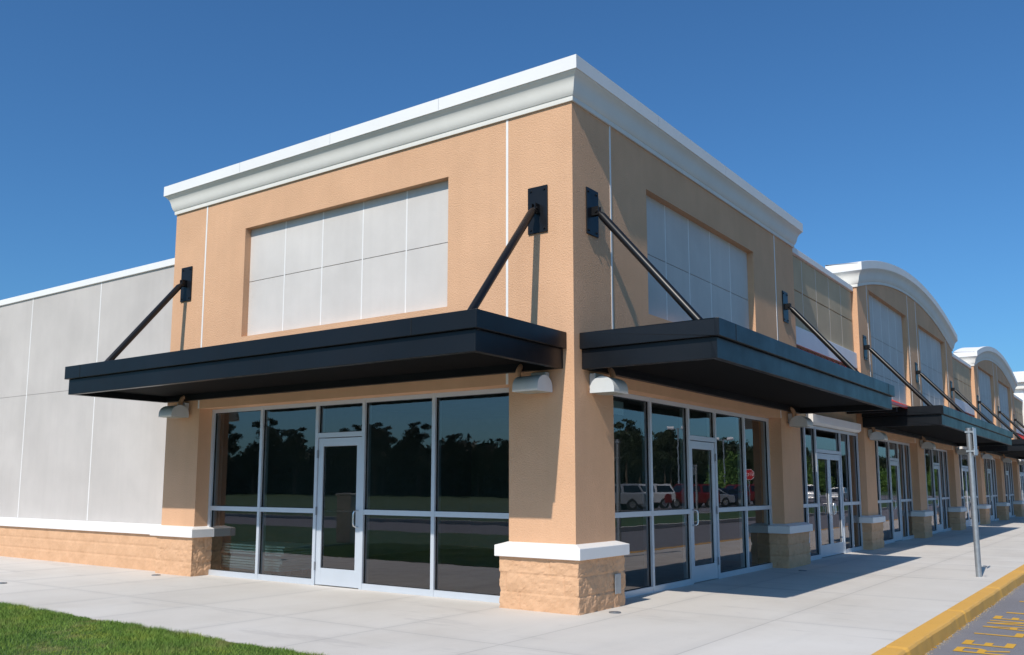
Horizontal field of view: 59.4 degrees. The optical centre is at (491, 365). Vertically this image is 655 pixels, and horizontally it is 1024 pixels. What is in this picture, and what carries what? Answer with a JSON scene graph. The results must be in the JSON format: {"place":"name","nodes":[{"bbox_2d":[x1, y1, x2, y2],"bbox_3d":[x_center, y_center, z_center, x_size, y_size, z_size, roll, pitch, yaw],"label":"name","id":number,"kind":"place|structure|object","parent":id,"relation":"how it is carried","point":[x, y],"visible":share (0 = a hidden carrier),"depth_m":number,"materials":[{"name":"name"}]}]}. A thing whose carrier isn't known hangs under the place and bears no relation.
{"place":"outdoors","nodes":[
{"label":"outdoors","id":0,"kind":"place"},
{"bbox_2d":[221,540,311,574],"bbox_3d":[-3.773,3.203,14.919,1.791,0.482,0.808,-5,-9,36],"label":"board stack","id":1,"kind":"object","parent":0,"point":[283,558],"visible":0.64,"depth_m":14.57,"materials":[{"name":"grey wood"}]},
{"bbox_2d":[0,516,1023,654],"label":"sidewalk","id":2,"kind":"structure","parent":0,"point":[864,602],"depth_m":10.71,"materials":[{"name":"concrete"}]},
{"bbox_2d":[0,258,174,570],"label":"side building","id":3,"kind":"structure","parent":2,"relation":"on","point":[81,479],"depth_m":17.33,"materials":[{"name":"grey paint"}]},
{"bbox_2d":[0,601,327,654],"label":"lawn","id":4,"kind":"structure","parent":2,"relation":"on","point":[61,648],"depth_m":8.23,"materials":[{"name":"plant"}]},
{"bbox_2d":[150,54,812,614],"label":"corner store","id":5,"kind":"structure","parent":2,"relation":"on","point":[570,494],"depth_m":13.64,"materials":[{"name":"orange paint"}]},
{"bbox_2d":[158,403,188,417],"bbox_3d":[-5.274,0.743,14.950,0.360,0.254,0.376,-5,-9,36],"label":"wall lamp","id":6,"kind":"object","parent":5,"relation":"attached to","point":[178,411],"visible":0.92,"depth_m":14.83,"materials":[{"name":"silver metal"}]},
{"bbox_2d":[64,184,565,402],"bbox_3d":[-2.898,-0.907,12.538,8.102,2.330,1.802,-5,-9,36],"label":"entrance canopy","id":7,"kind":"object","parent":5,"relation":"attached to","point":[472,340],"visible":1,"depth_m":11.23,"materials":[{"name":"black metal"}]},
{"bbox_2d":[314,437,361,587],"bbox_3d":[-2.245,2.130,13.117,0.915,2.143,0.196,-5,-9,36],"label":"door","id":8,"kind":"structure","parent":5,"relation":"in","point":[323,575],"depth_m":13.14,"materials":[{"name":"metal"}]},
{"bbox_2d":[512,372,552,393],"bbox_3d":[0.497,0.199,10.773,0.360,0.254,0.376,-5,-9,36],"label":"wall lamp","id":9,"kind":"object","parent":5,"relation":"attached to","point":[537,382],"visible":1,"depth_m":10.65,"materials":[{"name":"silver metal"}]},
{"bbox_2d":[590,373,627,394],"bbox_3d":[1.401,0.220,10.912,0.376,0.254,0.360,-5,-9,36],"label":"wall lamp","id":10,"kind":"object","parent":5,"relation":"attached to","point":[601,384],"visible":1,"depth_m":10.78,"materials":[{"name":"silver metal"}]},
{"bbox_2d":[613,401,623,414],"bbox_3d":[1.696,0.575,12.171,0.005,0.180,0.350,-5,-9,36],"label":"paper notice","id":11,"kind":"object","parent":5,"relation":"attached to","point":[618,407],"visible":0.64,"depth_m":12.19,"materials":[{"name":"teal paper"}]},
{"bbox_2d":[690,441,718,582],"bbox_3d":[3.310,2.268,14.035,0.196,2.143,0.995,-5,-9,36],"label":"door","id":12,"kind":"structure","parent":5,"relation":"in","point":[708,571],"depth_m":14.21,"materials":[{"name":"metal"}]},
{"bbox_2d":[580,187,894,413],"bbox_3d":[4.210,-0.723,13.733,1.768,2.320,8.308,-5,-9,36],"label":"entrance canopy","id":13,"kind":"object","parent":5,"relation":"attached to","point":[717,357],"visible":1,"depth_m":11.39,"materials":[{"name":"black metal"}]},
{"bbox_2d":[788,413,812,427],"bbox_3d":[5.779,1.028,16.855,0.376,0.254,0.360,-5,-9,36],"label":"wall lamp","id":14,"kind":"object","parent":5,"relation":"attached to","point":[798,421],"visible":0.94,"depth_m":16.72,"materials":[{"name":"silver metal"}]},
{"bbox_2d":[609,611,620,613],"bbox_3d":[1.425,2.862,10.416,0.138,0.015,0.138,-5,-9,36],"label":"drain cap","id":15,"kind":"object","parent":2,"relation":"on","point":[615,612],"visible":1,"depth_m":10.37,"materials":[{"name":"metal"}]},
{"bbox_2d":[792,248,862,560],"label":"link store","id":16,"kind":"structure","parent":2,"relation":"on","point":[822,295],"depth_m":19.98,"materials":[{"name":"paint"}]},
{"bbox_2d":[817,453,834,556],"bbox_3d":[6.989,2.927,18.877,0.196,2.143,0.877,-5,-9,36],"label":"door","id":17,"kind":"structure","parent":16,"relation":"in","point":[826,549],"depth_m":19.10,"materials":[{"name":"metal"}]},
{"bbox_2d":[828,454,844,554],"bbox_3d":[7.509,3.023,19.584,0.196,2.143,0.877,-5,-9,36],"label":"door","id":18,"kind":"structure","parent":16,"relation":"in","point":[838,547],"depth_m":19.76,"materials":[{"name":"metal"}]},
{"bbox_2d":[797,347,907,413],"bbox_3d":[7.774,0.357,19.262,1.145,1.128,4.680,-5,-9,36],"label":"red awning","id":19,"kind":"object","parent":16,"relation":"attached to","point":[896,403],"visible":0.2,"depth_m":20.25,"materials":[{"name":"fabric"}]},
{"bbox_2d":[825,261,966,549],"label":"arched store","id":20,"kind":"structure","parent":2,"relation":"on","point":[910,488],"depth_m":25.82,"materials":[{"name":"beige paint"}]},
{"bbox_2d":[868,430,887,440],"bbox_3d":[9.269,1.673,21.593,0.376,0.254,0.360,-5,-9,36],"label":"wall lamp","id":21,"kind":"object","parent":20,"relation":"attached to","point":[875,436],"visible":1,"depth_m":21.46,"materials":[{"name":"silver metal"}]},
{"bbox_2d":[890,461,901,540],"bbox_3d":[10.974,3.678,24.406,0.196,2.143,0.980,-5,-9,36],"label":"door","id":22,"kind":"structure","parent":20,"relation":"in","point":[897,534],"depth_m":24.67,"materials":[{"name":"metal"}]},
{"bbox_2d":[920,440,935,448],"bbox_3d":[12.795,2.324,26.379,0.376,0.254,0.360,-5,-9,36],"label":"wall lamp","id":23,"kind":"object","parent":20,"relation":"attached to","point":[927,445],"visible":1,"depth_m":26.24,"materials":[{"name":"silver metal"}]},
{"bbox_2d":[862,335,1012,446],"bbox_3d":[13.167,0.950,25.888,1.768,2.280,12.586,-5,-9,36],"label":"entrance canopy","id":24,"kind":"object","parent":20,"relation":"attached to","point":[943,424],"visible":0.98,"depth_m":22.61,"materials":[{"name":"black metal"}]},
{"bbox_2d":[934,465,942,531],"bbox_3d":[14.505,4.324,29.151,0.140,2.143,0.980,-5,-9,36],"label":"door","id":25,"kind":"structure","parent":20,"relation":"in","point":[940,526],"depth_m":29.45,"materials":[{"name":"metal"}]},
{"bbox_2d":[955,447,966,454],"bbox_3d":[16.297,2.970,31.133,0.376,0.254,0.360,-5,-9,36],"label":"wall lamp","id":26,"kind":"object","parent":20,"relation":"attached to","point":[960,451],"visible":0.88,"depth_m":31.00,"materials":[{"name":"silver metal"}]},
{"bbox_2d":[952,353,979,526],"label":"link store","id":27,"kind":"structure","parent":2,"relation":"on","point":[961,376],"depth_m":34.09,"materials":[{"name":"paint"}]},
{"bbox_2d":[962,468,970,526],"bbox_3d":[17.436,4.855,33.059,0.196,2.143,0.877,-5,-9,36],"label":"door","id":28,"kind":"structure","parent":27,"relation":"in","point":[964,469],"depth_m":33.32,"materials":[{"name":"metal"}]},
{"bbox_2d":[966,468,971,525],"bbox_3d":[17.979,4.949,33.750,0.140,2.143,0.877,-5,-9,36],"label":"door","id":29,"kind":"structure","parent":27,"relation":"in","point":[970,520],"depth_m":33.60,"materials":[{"name":"metal"}]},
{"bbox_2d":[965,427,986,576],"bbox_3d":[8.002,2.262,14.849,0.186,2.460,0.300,-5,-9,36],"label":"sign pole","id":30,"kind":"object","parent":2,"relation":"on","point":[973,499],"visible":0.94,"depth_m":14.85,"materials":[{"name":"metal"}]},
{"bbox_2d":[953,346,1023,524],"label":"arched store","id":31,"kind":"structure","parent":2,"relation":"on","point":[994,385],"depth_m":40.11,"materials":[{"name":"beige paint"}]},
{"bbox_2d":[981,453,992,458],"bbox_3d":[19.705,3.599,35.759,0.376,0.254,0.360,-5,-9,36],"label":"wall lamp","id":32,"kind":"object","parent":31,"relation":"attached to","point":[986,456],"visible":1,"depth_m":35.62,"materials":[{"name":"silver metal"}]},
{"bbox_2d":[988,471,993,520],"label":"door","id":33,"kind":"structure","parent":31,"relation":"in","point":[989,472],"depth_m":38.78,"materials":[{"name":"metal"}]},
{"bbox_2d":[977,395,1023,458],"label":"entrance canopy","id":34,"kind":"object","parent":31,"relation":"attached to","point":[1015,450],"visible":0.91,"depth_m":35.75,"materials":[{"name":"black metal"}]},
{"bbox_2d":[1001,457,1011,461],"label":"wall lamp","id":35,"kind":"object","parent":31,"relation":"attached to","point":[1006,459],"visible":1,"depth_m":40.43,"materials":[{"name":"silver metal"}]},
{"bbox_2d":[1006,473,1010,516],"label":"door","id":36,"kind":"structure","parent":31,"relation":"in","point":[1007,477],"depth_m":43.56,"materials":[{"name":"metal"}]},
{"bbox_2d":[1017,460,1023,464],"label":"wall lamp","id":37,"kind":"object","parent":31,"relation":"attached to","point":[1019,462],"visible":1,"depth_m":45.17,"materials":[{"name":"silver metal"}]},
{"bbox_2d":[1013,371,1023,424],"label":"store","id":38,"kind":"structure","parent":2,"relation":"on","point":[1019,388],"depth_m":50.18,"materials":[{"name":"beige paint"}]},
{"bbox_2d":[1014,395,1023,500],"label":"link store","id":39,"kind":"structure","parent":2,"relation":"on","point":[1018,409],"depth_m":48.11,"materials":[{"name":"paint"}]},
{"bbox_2d":[1020,474,1023,500],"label":"door","id":40,"kind":"structure","parent":39,"relation":"in","point":[1020,474],"depth_m":47.51,"materials":[{"name":"metal"}]},
{"bbox_2d":[1022,474,1023,497],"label":"door","id":41,"kind":"structure","parent":39,"relation":"in","point":[1022,474],"depth_m":48.13,"materials":[{"name":"metal"}]},
{"bbox_2d":[0,0,1023,371],"label":"sky","id":42,"kind":"structure","parent":0,"point":[892,131],"materials":[{"name":"blue"}]},
{"bbox_2d":[924,582,1023,654],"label":"road","id":43,"kind":"structure","parent":0,"point":[1011,603],"depth_m":9.89,"materials":[{"name":"grey asphalt"}]},
{"bbox_2d":[925,583,1022,654],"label":"paint splashes","id":44,"kind":"object","parent":43,"relation":"on","point":[962,627],"visible":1,"depth_m":10.19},
{"bbox_2d":[926,584,1023,653],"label":"gutter grit","id":45,"kind":"object","parent":43,"relation":"on","point":[968,624],"visible":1,"depth_m":10.71,"materials":[{"name":"grey gravel"}]},
{"bbox_2d":[953,616,1023,654],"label":"road marking","id":46,"kind":"object","parent":43,"relation":"on","point":[983,651],"visible":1,"depth_m":9.29,"materials":[{"name":"yellow paint"}]},
{"label":"ground","id":47,"kind":"structure","parent":0,"visible":0},
{"bbox_2d":[871,564,1023,654],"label":"kerb","id":48,"kind":"structure","parent":47,"relation":"on","point":[925,637],"depth_m":10.08,"materials":[{"name":"yellow paint"}]}
]}

